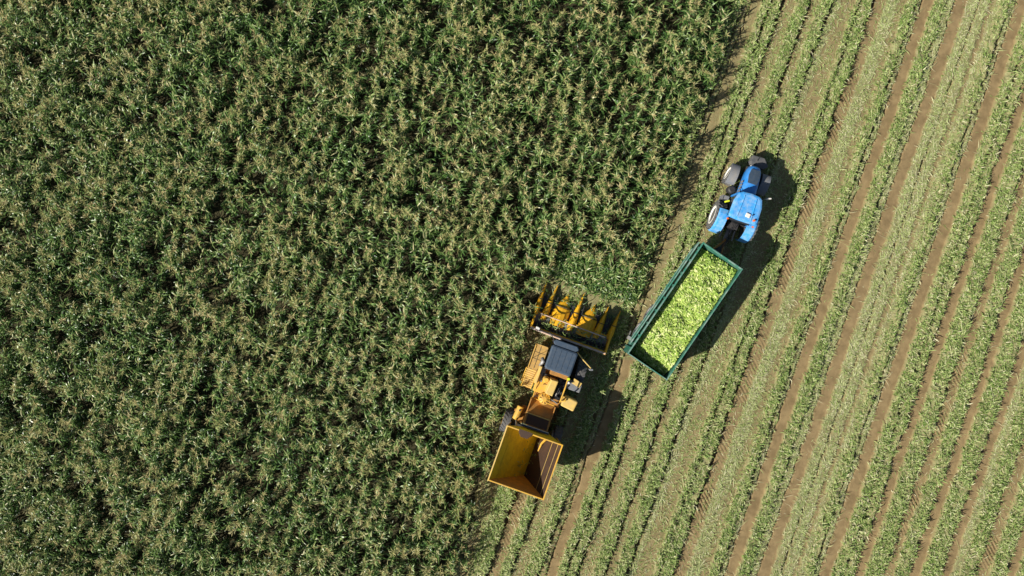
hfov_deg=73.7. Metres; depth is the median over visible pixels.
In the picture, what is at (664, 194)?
maize plant
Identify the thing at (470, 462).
maize plant
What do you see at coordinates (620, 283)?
bent maize
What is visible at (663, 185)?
maize plant
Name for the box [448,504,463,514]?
maize plant
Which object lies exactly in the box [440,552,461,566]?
maize plant
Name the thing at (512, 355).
maize plant
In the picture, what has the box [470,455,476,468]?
maize plant
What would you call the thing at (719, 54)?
maize plant
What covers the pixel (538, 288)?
maize plant
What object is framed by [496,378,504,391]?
maize plant
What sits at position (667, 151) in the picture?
maize plant
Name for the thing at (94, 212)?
maize crop
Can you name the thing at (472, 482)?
maize plant
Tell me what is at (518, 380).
maize plant
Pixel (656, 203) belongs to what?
maize plant
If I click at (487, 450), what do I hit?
maize plant
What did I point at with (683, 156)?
maize plant
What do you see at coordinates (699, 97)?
maize plant
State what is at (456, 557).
maize plant
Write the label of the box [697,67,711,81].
maize plant
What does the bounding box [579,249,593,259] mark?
maize plant
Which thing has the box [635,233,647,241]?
maize plant
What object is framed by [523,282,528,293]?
maize plant
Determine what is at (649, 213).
maize plant
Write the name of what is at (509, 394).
maize plant
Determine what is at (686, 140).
maize plant
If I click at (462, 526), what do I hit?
maize plant
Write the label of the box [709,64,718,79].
maize plant
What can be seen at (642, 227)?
maize plant
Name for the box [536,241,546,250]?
maize plant
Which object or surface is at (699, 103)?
maize plant
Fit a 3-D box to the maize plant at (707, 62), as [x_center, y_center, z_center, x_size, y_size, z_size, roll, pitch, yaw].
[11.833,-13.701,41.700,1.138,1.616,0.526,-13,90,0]
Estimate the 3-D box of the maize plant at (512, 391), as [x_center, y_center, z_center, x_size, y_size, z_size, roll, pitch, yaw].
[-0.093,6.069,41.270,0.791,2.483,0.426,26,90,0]
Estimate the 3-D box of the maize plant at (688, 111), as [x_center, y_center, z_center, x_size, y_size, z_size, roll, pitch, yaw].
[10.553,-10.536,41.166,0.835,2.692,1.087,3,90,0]
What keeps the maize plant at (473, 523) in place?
on the ground
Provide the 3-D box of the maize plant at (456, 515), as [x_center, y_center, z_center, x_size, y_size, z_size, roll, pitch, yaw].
[-3.377,13.647,41.477,0.835,2.063,1.087,0,90,0]
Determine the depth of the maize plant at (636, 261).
41.33 m
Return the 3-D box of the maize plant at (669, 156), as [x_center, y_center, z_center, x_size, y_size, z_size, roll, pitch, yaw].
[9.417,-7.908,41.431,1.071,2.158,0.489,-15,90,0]
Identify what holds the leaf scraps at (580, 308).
on the corn harvester
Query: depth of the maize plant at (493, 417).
40.59 m
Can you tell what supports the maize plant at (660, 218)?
on the ground
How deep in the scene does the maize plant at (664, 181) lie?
40.56 m
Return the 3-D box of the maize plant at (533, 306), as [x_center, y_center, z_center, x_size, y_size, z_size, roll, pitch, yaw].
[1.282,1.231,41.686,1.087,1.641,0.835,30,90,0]
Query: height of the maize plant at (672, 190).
2.398 m
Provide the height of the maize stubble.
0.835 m
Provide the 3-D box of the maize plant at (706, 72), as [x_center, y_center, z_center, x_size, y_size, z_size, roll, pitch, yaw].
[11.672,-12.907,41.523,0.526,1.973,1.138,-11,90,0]
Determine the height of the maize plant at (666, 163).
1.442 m
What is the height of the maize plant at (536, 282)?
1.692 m
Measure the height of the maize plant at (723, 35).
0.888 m
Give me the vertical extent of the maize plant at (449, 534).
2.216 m
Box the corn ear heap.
[630,247,736,375]
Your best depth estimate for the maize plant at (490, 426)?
41.56 m
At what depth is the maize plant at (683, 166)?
41.26 m
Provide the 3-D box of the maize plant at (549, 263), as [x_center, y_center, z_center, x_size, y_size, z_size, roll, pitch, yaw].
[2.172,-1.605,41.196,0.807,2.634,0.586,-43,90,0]
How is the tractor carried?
on the ground
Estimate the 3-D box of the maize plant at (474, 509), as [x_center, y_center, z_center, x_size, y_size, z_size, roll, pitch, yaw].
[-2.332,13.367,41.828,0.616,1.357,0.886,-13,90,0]
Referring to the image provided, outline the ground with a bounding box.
[0,0,1023,575]
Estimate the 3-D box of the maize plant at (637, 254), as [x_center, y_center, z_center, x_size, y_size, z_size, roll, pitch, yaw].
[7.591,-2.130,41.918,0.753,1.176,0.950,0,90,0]
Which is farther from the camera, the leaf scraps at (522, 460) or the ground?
the ground
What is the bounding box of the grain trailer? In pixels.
[623,238,742,379]
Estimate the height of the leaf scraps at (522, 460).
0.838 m
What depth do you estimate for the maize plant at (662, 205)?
41.05 m
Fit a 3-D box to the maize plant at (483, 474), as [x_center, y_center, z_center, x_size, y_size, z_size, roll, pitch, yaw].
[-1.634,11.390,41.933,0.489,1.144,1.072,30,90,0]
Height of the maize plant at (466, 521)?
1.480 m
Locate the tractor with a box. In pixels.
[706,155,770,242]
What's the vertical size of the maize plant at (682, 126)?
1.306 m
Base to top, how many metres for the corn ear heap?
1.480 m
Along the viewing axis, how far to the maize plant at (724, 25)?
41.98 m
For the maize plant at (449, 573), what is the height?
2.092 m
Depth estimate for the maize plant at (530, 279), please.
41.81 m
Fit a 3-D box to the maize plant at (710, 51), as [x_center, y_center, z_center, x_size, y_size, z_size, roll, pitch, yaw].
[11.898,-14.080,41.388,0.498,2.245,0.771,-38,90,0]
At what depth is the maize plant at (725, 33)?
41.55 m
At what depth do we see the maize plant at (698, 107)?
40.75 m
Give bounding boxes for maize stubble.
[473,0,1023,575]
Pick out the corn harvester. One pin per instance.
(551, 380)
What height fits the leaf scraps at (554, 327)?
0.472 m
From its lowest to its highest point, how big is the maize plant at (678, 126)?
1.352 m
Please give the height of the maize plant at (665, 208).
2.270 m
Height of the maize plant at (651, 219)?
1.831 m
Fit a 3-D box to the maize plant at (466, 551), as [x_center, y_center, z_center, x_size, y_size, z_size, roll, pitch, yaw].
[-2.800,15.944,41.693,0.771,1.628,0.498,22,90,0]
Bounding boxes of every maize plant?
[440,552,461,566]
[444,564,456,574]
[445,524,454,540]
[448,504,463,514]
[448,518,457,528]
[450,504,461,524]
[451,542,460,556]
[452,550,460,564]
[456,521,466,529]
[457,485,465,497]
[458,531,466,544]
[458,556,466,569]
[461,512,469,524]
[461,546,470,557]
[463,501,472,514]
[466,479,477,489]
[467,453,476,467]
[467,499,478,512]
[469,519,478,528]
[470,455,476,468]
[475,432,489,447]
[476,425,491,439]
[480,429,491,439]
[480,456,490,468]
[480,469,488,480]
[484,415,496,431]
[484,443,492,457]
[486,410,502,419]
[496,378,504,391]
[497,338,511,349]
[501,397,508,412]
[503,389,513,400]
[505,384,515,393]
[509,349,518,362]
[514,374,522,386]
[516,324,524,338]
[521,274,534,286]
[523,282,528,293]
[524,300,539,313]
[527,285,542,292]
[530,279,543,289]
[533,273,551,286]
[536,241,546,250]
[546,255,553,267]
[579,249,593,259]
[626,258,641,264]
[629,247,640,259]
[633,237,642,247]
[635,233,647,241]
[637,220,651,236]
[640,216,655,223]
[643,221,653,232]
[646,206,658,216]
[646,231,658,250]
[649,199,659,216]
[652,215,661,227]
[653,211,663,226]
[655,181,668,192]
[656,191,667,201]
[658,210,672,216]
[659,159,669,170]
[659,175,671,190]
[659,199,668,213]
[659,205,673,213]
[662,152,675,161]
[663,143,674,154]
[663,156,677,172]
[665,184,681,200]
[672,119,689,131]
[673,118,682,133]
[676,160,686,170]
[678,108,690,124]
[680,134,690,145]
[681,151,690,160]
[682,102,693,120]
[682,142,691,155]
[690,94,704,106]
[692,95,707,113]
[693,95,705,107]
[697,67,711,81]
[698,57,715,66]
[698,64,709,79]
[704,45,715,60]
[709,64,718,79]
[713,47,724,61]
[714,43,725,58]
[716,29,729,44]
[720,19,729,30]
[720,30,729,42]
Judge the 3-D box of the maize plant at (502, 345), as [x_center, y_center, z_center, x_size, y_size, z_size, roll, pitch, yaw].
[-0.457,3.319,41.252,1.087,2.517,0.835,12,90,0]
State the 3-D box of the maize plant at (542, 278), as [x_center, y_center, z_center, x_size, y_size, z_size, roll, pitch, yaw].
[1.877,-0.441,41.730,0.835,1.553,1.087,-42,90,0]
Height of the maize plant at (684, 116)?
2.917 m
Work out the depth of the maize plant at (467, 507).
41.27 m
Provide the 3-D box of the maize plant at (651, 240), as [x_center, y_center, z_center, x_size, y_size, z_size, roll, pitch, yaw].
[8.532,-2.831,41.603,0.835,1.810,1.087,11,90,0]
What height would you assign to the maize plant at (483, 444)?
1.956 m
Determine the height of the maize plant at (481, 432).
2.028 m
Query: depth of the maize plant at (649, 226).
41.34 m
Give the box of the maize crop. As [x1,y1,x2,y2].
[0,0,747,575]
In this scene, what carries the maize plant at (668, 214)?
on the ground
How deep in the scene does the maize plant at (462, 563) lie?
41.42 m
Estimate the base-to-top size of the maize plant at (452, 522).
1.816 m
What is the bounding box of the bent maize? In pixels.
[547,248,654,307]
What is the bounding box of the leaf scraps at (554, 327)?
[537,313,606,352]
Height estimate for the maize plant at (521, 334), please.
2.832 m
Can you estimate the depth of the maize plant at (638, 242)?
41.50 m
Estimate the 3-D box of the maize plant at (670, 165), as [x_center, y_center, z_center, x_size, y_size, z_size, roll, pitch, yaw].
[9.518,-7.411,41.569,0.835,1.878,1.087,39,90,0]
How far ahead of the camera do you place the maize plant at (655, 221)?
41.58 m
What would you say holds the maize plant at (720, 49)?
on the ground
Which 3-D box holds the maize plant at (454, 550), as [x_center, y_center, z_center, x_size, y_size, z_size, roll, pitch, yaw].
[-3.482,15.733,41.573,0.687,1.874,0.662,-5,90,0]
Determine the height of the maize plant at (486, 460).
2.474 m
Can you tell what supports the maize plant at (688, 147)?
on the ground
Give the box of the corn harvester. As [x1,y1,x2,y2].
[487,283,620,499]
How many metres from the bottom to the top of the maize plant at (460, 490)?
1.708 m
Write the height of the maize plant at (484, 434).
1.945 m
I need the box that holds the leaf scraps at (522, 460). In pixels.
[514,437,538,477]
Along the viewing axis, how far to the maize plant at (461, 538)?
41.64 m
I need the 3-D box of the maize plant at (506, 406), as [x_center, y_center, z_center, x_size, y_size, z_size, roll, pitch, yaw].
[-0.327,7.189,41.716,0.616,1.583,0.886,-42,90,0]
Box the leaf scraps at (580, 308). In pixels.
[540,289,615,338]
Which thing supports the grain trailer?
on the ground

